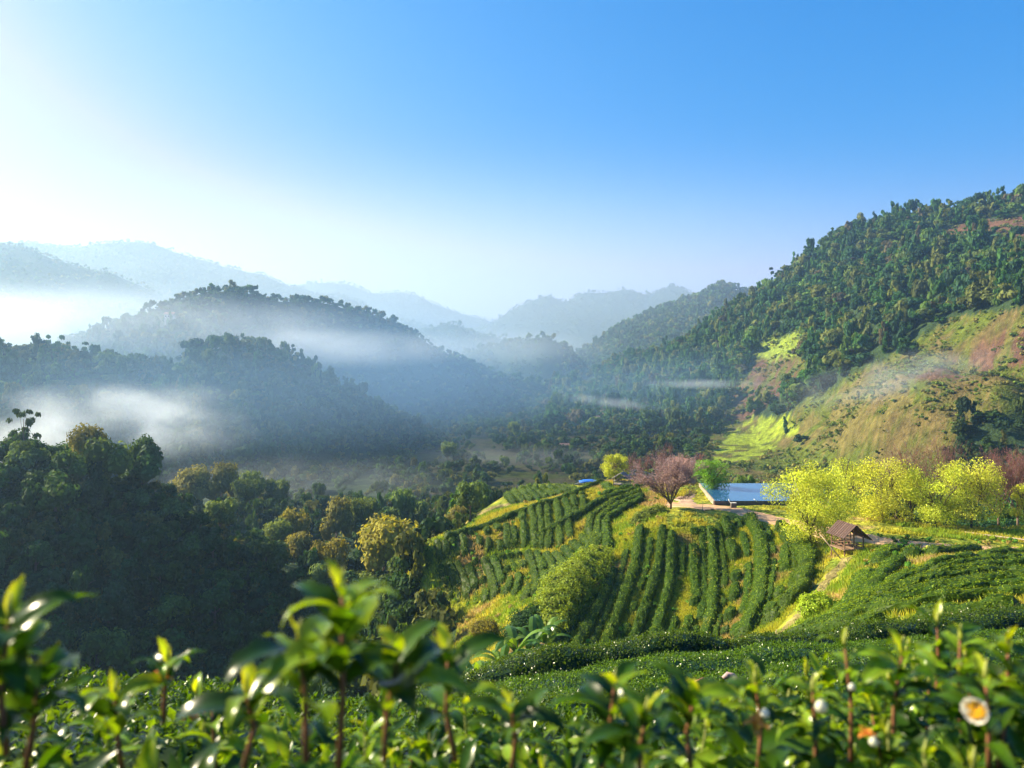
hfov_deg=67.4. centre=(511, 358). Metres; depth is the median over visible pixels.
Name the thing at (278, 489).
forest tree
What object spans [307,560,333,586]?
forest tree
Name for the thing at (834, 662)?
tea hedge
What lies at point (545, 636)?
banana plant
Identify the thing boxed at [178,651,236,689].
forest tree
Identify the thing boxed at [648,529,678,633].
tea hedge
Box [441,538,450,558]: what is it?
tea hedge
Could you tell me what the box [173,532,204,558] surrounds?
forest tree
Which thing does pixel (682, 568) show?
tea hedge
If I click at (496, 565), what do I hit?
tea hedge
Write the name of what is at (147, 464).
forest tree
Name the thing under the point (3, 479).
forest tree
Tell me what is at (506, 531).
tea hedge
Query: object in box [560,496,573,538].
tea hedge
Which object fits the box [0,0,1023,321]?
sky
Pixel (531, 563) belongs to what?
tea hedge
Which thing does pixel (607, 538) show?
tea hedge
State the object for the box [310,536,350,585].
forest tree
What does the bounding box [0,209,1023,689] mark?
hills
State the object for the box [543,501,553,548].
tea hedge
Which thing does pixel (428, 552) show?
tea hedge
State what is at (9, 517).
forest tree
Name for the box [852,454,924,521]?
lime leaved tree
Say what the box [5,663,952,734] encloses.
tea hedge
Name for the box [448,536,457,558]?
tea hedge
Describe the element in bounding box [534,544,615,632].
bush
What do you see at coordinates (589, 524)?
tea hedge
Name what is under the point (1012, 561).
tea hedge
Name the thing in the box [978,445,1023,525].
cherry tree
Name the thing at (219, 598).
forest tree
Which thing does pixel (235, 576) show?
forest tree
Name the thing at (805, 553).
tea hedge
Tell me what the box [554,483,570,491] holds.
tea hedge
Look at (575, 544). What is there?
tea hedge
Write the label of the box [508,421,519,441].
forest tree
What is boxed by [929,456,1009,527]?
lime leaved tree
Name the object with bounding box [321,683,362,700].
forest tree
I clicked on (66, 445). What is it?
forest tree
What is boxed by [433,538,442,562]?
tea hedge
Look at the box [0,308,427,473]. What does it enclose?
forest
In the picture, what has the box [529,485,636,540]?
tea hedge
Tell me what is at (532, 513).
tea hedge
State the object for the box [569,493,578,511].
tea hedge
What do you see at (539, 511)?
tea hedge
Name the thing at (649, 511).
bush
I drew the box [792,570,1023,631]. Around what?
tea hedge
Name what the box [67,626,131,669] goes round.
forest tree
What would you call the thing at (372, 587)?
forest tree
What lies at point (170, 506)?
forest tree
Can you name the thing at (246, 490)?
forest tree
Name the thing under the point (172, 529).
undergrowth
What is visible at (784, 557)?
tea hedge
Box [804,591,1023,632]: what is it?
tea hedge
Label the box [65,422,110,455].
umbrella tree
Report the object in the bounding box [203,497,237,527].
forest tree
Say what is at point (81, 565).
forest tree
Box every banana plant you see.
[465,660,490,672]
[472,644,525,660]
[495,625,552,653]
[515,616,556,651]
[523,614,572,644]
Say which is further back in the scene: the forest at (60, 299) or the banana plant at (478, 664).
the forest at (60, 299)
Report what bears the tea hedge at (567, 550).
on the hills
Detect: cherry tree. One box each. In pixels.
[623,455,640,479]
[625,454,708,508]
[628,452,661,477]
[646,450,672,476]
[653,440,685,466]
[687,452,707,471]
[877,457,923,518]
[884,430,976,520]
[959,449,1023,525]
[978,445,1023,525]
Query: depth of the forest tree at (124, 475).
137.45 m
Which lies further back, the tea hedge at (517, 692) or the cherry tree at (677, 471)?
the cherry tree at (677, 471)
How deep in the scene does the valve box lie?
102.35 m
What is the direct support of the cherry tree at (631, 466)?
on the hills
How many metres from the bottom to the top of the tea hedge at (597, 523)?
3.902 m
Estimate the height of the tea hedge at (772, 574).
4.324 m
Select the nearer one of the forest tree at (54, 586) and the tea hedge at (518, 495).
the forest tree at (54, 586)
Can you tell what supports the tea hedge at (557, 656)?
on the hills
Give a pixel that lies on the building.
(166, 315)
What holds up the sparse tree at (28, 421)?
on the hills
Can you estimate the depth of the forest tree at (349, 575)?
130.63 m
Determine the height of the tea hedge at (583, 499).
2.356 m
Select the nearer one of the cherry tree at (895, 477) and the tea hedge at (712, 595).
the tea hedge at (712, 595)
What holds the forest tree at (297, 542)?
on the hills
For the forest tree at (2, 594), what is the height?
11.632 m
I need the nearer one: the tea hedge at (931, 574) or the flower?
the flower
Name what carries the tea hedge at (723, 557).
on the hills
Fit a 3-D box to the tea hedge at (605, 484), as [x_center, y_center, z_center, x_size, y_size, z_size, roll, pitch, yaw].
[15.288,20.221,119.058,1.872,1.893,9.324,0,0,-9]
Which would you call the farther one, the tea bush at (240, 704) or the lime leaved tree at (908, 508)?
the lime leaved tree at (908, 508)
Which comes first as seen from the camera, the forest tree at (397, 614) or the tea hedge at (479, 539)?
the forest tree at (397, 614)
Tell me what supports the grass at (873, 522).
on the hills
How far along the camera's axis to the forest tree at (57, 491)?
119.13 m
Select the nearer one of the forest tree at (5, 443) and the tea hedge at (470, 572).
the tea hedge at (470, 572)
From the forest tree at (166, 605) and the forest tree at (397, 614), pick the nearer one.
the forest tree at (397, 614)
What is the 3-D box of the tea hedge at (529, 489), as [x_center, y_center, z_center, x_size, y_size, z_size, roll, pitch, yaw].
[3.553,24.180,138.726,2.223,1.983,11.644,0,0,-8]
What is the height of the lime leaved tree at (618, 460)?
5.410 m
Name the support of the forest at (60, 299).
on the hills
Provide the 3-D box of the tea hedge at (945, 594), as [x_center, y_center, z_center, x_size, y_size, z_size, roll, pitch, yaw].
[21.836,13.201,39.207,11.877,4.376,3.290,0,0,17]
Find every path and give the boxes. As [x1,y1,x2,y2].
[674,493,711,510]
[777,557,851,633]
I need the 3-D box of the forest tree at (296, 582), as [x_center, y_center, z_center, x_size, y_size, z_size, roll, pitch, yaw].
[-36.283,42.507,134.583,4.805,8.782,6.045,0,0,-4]
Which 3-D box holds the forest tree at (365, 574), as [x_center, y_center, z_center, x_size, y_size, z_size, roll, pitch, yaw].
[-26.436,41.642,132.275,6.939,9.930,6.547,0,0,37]
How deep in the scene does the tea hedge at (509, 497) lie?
136.68 m
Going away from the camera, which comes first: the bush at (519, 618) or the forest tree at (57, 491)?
the bush at (519, 618)
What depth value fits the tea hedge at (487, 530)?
103.95 m
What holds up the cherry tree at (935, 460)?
on the hills
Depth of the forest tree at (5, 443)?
129.45 m
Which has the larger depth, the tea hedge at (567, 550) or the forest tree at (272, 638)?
the forest tree at (272, 638)
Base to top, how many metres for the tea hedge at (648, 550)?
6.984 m
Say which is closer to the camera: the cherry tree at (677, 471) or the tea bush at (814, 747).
the tea bush at (814, 747)
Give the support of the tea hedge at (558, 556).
on the hills
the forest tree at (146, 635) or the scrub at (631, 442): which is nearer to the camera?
the forest tree at (146, 635)
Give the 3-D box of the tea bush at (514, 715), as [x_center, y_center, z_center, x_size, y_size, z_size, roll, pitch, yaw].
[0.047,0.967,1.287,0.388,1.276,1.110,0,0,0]
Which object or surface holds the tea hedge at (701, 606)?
on the hills
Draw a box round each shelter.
[575,479,595,485]
[611,471,632,484]
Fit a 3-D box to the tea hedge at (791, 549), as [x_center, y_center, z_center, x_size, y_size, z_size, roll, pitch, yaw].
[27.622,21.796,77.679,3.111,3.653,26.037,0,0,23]
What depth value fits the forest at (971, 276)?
491.67 m
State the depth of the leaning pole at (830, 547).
75.83 m
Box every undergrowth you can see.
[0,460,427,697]
[734,475,1023,525]
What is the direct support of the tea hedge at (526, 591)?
on the hills
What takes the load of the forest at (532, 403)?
on the hills
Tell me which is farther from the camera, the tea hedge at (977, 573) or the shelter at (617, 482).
the shelter at (617, 482)
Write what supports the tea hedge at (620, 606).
on the hills
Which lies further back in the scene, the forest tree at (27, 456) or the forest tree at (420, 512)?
the forest tree at (420, 512)
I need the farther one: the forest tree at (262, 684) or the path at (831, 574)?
the forest tree at (262, 684)
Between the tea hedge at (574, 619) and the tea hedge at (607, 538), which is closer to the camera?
the tea hedge at (574, 619)
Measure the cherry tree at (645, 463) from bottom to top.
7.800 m
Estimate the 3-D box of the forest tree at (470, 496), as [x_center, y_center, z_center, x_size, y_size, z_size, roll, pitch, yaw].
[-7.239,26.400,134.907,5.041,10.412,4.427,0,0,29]
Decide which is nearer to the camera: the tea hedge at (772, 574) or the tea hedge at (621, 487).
the tea hedge at (772, 574)
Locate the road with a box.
[650,502,1016,549]
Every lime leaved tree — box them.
[599,453,630,480]
[693,459,729,489]
[760,459,862,544]
[826,452,887,514]
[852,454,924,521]
[881,469,932,521]
[899,463,977,527]
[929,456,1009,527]
[1005,483,1023,522]
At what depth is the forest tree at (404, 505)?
176.46 m
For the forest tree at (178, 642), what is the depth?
111.84 m
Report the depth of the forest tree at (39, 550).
112.19 m
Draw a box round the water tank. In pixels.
[699,483,798,504]
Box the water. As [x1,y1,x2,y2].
[700,483,796,500]
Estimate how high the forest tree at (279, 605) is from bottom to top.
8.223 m
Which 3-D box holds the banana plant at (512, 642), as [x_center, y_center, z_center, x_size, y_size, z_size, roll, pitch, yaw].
[-0.047,24.748,63.376,5.746,4.770,5.338,0,0,41]
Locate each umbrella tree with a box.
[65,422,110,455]
[128,433,158,483]
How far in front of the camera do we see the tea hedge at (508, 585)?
94.36 m
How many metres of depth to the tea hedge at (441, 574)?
100.13 m
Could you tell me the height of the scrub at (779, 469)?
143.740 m
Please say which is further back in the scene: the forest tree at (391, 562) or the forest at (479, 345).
the forest at (479, 345)
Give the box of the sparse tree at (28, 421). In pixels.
[6,408,41,446]
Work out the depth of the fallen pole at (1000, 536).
84.90 m
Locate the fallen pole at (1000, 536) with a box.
[965,532,1023,540]
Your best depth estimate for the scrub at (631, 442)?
327.51 m
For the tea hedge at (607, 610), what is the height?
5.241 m
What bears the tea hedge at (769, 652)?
on the hills
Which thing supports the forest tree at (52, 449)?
on the hills
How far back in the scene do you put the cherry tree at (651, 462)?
129.73 m
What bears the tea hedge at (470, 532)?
on the hills
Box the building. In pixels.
[163,312,175,325]
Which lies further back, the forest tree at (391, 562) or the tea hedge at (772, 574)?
the forest tree at (391, 562)
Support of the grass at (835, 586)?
on the hills
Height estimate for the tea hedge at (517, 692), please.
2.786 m
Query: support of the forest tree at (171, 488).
on the hills
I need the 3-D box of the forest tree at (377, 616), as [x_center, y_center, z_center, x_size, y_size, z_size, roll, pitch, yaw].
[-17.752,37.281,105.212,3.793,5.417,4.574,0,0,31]
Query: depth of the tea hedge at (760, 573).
77.81 m
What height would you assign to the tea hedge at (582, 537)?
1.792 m
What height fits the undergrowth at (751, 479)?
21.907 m
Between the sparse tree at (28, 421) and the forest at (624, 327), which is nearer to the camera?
the sparse tree at (28, 421)
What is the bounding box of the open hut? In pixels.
[826,520,872,556]
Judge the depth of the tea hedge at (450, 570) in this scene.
99.54 m
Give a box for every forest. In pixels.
[0,239,523,350]
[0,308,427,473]
[71,279,724,438]
[306,279,691,341]
[421,319,617,376]
[541,183,1023,441]
[561,279,749,376]
[938,395,1023,500]
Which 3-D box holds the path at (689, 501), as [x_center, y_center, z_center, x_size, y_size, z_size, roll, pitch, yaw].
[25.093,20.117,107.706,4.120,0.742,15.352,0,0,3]
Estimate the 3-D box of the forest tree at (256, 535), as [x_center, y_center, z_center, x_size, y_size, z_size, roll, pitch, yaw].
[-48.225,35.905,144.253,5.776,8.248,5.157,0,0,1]
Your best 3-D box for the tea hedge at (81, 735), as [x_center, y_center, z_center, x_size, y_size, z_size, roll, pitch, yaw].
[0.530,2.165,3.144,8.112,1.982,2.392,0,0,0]
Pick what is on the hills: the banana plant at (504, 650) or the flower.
the banana plant at (504, 650)
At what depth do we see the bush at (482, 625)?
75.48 m
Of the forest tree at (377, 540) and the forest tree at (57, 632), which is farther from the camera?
the forest tree at (377, 540)
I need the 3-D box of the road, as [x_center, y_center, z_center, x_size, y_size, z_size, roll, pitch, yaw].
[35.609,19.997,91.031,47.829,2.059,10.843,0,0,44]
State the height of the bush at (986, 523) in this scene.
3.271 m
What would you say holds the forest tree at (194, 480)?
on the hills
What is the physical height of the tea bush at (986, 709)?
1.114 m
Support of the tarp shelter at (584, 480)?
on the hills
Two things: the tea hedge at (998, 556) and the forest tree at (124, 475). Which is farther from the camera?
the forest tree at (124, 475)
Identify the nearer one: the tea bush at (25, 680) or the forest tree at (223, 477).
the tea bush at (25, 680)
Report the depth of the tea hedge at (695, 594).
81.99 m
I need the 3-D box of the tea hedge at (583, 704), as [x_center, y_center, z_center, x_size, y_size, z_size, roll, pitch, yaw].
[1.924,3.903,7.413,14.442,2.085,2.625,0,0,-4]
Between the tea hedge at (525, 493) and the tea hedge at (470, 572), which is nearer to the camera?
the tea hedge at (470, 572)
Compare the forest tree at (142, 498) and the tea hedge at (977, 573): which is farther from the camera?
the forest tree at (142, 498)
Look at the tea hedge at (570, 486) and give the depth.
134.95 m
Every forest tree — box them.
[0,428,32,461]
[0,466,9,487]
[0,529,9,558]
[0,586,8,604]
[1,440,50,468]
[1,513,25,528]
[18,469,51,487]
[18,539,53,570]
[26,437,62,461]
[28,469,81,522]
[31,614,78,660]
[45,582,69,591]
[48,449,90,478]
[57,441,74,452]
[66,559,97,584]
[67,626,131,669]
[78,435,133,477]
[119,470,129,479]
[122,487,149,506]
[128,443,164,484]
[134,623,161,653]
[139,626,197,673]
[146,591,194,627]
[156,483,179,495]
[156,497,192,517]
[169,463,211,500]
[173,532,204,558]
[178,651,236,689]
[190,511,211,527]
[192,634,216,654]
[196,584,236,623]
[203,460,241,499]
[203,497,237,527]
[212,567,246,589]
[229,657,265,687]
[230,477,266,513]
[239,469,267,498]
[243,527,268,548]
[243,539,292,569]
[258,677,281,687]
[261,517,294,543]
[262,477,291,502]
[263,593,298,623]
[268,626,288,641]
[279,506,312,563]
[284,530,312,563]
[285,564,311,581]
[293,575,308,600]
[297,604,326,622]
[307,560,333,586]
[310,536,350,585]
[319,494,355,540]
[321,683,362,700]
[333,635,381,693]
[336,569,361,600]
[337,570,377,592]
[350,496,380,535]
[354,511,418,573]
[362,580,383,595]
[363,595,383,632]
[365,612,381,630]
[386,607,411,633]
[387,487,417,522]
[387,555,401,569]
[413,499,429,527]
[441,441,457,459]
[444,504,468,523]
[456,480,483,521]
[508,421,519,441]
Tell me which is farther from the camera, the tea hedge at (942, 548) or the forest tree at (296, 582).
the forest tree at (296, 582)
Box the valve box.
[730,502,736,507]
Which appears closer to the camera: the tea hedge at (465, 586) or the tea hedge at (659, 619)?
the tea hedge at (659, 619)
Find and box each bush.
[0,575,346,767]
[73,637,439,767]
[222,558,529,767]
[415,623,621,767]
[467,616,503,636]
[498,601,545,642]
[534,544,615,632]
[547,659,806,767]
[625,502,669,525]
[641,599,983,767]
[749,622,1023,767]
[794,588,837,619]
[863,508,921,521]
[933,515,1022,527]
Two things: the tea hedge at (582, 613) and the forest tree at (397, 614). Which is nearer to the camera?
the tea hedge at (582, 613)
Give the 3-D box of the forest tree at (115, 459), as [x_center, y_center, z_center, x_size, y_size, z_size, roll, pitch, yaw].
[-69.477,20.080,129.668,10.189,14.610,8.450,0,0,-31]
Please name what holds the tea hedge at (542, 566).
on the hills
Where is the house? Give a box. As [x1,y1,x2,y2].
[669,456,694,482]
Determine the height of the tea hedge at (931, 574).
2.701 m
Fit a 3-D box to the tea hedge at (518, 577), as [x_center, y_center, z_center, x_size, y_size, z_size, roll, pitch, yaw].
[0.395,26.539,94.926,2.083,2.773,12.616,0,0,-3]
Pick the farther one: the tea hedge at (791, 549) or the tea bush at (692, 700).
the tea hedge at (791, 549)
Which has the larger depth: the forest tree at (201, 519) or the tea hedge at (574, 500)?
the forest tree at (201, 519)
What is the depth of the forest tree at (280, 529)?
158.65 m
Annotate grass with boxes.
[407,479,1023,664]
[661,484,1021,538]
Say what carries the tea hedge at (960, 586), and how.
on the hills
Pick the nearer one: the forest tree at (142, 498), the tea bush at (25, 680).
the tea bush at (25, 680)
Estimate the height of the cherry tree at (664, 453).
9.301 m
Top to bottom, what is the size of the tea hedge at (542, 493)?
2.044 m
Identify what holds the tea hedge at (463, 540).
on the hills
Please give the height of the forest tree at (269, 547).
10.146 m
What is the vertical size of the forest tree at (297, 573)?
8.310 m
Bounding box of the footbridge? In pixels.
[614,470,653,481]
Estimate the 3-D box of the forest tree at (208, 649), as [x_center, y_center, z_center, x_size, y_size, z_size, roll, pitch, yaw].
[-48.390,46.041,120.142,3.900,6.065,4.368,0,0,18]
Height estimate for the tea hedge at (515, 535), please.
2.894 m
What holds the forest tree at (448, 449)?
on the hills
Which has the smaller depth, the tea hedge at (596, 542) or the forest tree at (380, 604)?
the tea hedge at (596, 542)
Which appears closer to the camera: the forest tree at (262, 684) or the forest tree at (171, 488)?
the forest tree at (262, 684)
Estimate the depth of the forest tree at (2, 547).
108.93 m
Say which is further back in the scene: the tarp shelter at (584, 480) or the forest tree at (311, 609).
the tarp shelter at (584, 480)
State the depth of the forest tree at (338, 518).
170.03 m
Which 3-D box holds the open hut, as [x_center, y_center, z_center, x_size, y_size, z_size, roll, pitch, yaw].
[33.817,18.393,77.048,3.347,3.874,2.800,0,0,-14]
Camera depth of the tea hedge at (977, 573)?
47.06 m
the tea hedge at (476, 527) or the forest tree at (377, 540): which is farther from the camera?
the forest tree at (377, 540)
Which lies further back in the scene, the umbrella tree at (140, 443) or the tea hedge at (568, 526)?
the umbrella tree at (140, 443)
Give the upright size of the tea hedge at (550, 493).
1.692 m
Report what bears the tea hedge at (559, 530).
on the hills
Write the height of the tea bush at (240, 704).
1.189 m
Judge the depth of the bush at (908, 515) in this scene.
103.05 m
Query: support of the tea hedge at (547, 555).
on the hills
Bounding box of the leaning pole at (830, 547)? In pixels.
[820,534,840,558]
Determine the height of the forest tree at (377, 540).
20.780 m
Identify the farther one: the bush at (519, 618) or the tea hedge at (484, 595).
the tea hedge at (484, 595)
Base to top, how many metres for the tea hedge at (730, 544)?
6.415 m
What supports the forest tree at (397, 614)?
on the hills
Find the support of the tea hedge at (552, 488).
on the hills
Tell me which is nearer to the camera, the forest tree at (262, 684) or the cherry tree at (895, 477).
the cherry tree at (895, 477)
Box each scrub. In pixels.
[62,410,709,520]
[699,214,1023,493]
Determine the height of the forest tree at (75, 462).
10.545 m
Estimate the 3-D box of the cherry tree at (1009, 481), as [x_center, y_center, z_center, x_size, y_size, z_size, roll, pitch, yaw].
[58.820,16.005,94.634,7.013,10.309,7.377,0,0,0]
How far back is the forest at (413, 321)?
1965.81 m
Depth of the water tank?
105.20 m
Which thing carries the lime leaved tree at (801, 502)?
on the hills
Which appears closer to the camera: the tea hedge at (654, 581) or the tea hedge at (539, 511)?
the tea hedge at (654, 581)
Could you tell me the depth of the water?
111.76 m
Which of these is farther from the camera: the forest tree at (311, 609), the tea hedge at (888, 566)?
the forest tree at (311, 609)
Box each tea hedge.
[1,693,1022,767]
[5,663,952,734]
[274,679,1023,715]
[337,653,1023,706]
[395,603,1023,700]
[424,548,433,568]
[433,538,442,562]
[436,563,452,599]
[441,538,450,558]
[443,478,604,539]
[445,560,461,602]
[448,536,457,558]
[454,560,471,603]
[458,532,469,557]
[463,561,479,605]
[467,529,477,555]
[468,512,476,521]
[471,557,489,603]
[474,627,1023,695]
[475,531,483,552]
[481,555,499,599]
[482,525,493,552]
[489,554,504,596]
[493,521,503,550]
[498,552,513,596]
[502,521,512,549]
[503,490,517,503]
[506,551,524,595]
[509,517,519,547]
[510,487,526,502]
[515,550,531,605]
[517,485,533,500]
[517,511,528,547]
[523,549,541,601]
[524,483,540,499]
[527,507,538,548]
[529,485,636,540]
[531,483,548,497]
[533,549,549,598]
[535,504,545,547]
[539,483,555,496]
[542,549,557,581]
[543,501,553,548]
[546,482,562,494]
[546,612,580,644]
[551,549,566,571]
[552,498,565,544]
[552,637,1023,694]
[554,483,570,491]
[558,544,574,559]
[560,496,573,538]
[560,593,596,643]
[562,482,576,489]
[568,538,583,554]
[568,565,618,645]
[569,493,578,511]
[577,533,591,550]
[578,491,587,514]
[583,487,641,544]
[585,547,629,646]
[589,530,600,549]
[592,492,644,544]
[599,480,616,492]
[600,496,645,548]
[601,482,640,495]
[601,523,644,644]
[618,531,654,639]
[627,523,667,640]
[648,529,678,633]
[666,536,687,631]
[677,527,701,632]
[691,525,707,632]
[700,524,720,634]
[710,522,729,636]
[719,514,741,634]
[729,516,753,636]
[733,512,770,638]
[753,527,777,630]
[759,518,818,625]
[759,543,791,624]
[760,533,797,626]
[779,574,1023,633]
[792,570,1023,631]
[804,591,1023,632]
[812,554,1023,624]
[813,562,1023,624]
[820,581,1023,622]
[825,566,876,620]
[831,544,1023,618]
[848,566,1023,603]
[852,544,921,597]
[869,542,900,565]
[872,551,1023,593]
[920,542,981,557]
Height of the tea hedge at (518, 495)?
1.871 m
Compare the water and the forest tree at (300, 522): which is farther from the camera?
the forest tree at (300, 522)
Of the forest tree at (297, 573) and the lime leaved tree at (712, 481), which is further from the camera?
the forest tree at (297, 573)
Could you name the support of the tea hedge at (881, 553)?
on the hills
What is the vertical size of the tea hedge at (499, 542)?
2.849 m
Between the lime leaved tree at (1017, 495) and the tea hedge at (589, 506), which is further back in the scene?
the tea hedge at (589, 506)
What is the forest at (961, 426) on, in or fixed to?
on the hills
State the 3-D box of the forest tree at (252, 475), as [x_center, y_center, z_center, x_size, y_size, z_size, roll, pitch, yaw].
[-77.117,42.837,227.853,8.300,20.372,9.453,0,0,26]
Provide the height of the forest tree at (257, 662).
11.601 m
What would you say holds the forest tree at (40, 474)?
on the hills
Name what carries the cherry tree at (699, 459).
on the hills
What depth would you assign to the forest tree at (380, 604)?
109.93 m
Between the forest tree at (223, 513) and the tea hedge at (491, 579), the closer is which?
the tea hedge at (491, 579)
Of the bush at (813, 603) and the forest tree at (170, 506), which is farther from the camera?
the forest tree at (170, 506)
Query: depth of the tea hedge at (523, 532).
105.80 m
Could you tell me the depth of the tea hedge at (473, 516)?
135.48 m
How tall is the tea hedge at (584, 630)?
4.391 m
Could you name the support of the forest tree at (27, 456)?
on the hills
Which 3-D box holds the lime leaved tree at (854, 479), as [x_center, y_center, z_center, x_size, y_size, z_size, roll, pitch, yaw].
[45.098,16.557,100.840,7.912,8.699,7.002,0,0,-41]
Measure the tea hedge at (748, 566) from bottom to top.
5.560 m
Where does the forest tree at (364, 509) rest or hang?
on the hills
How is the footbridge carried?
on the hills

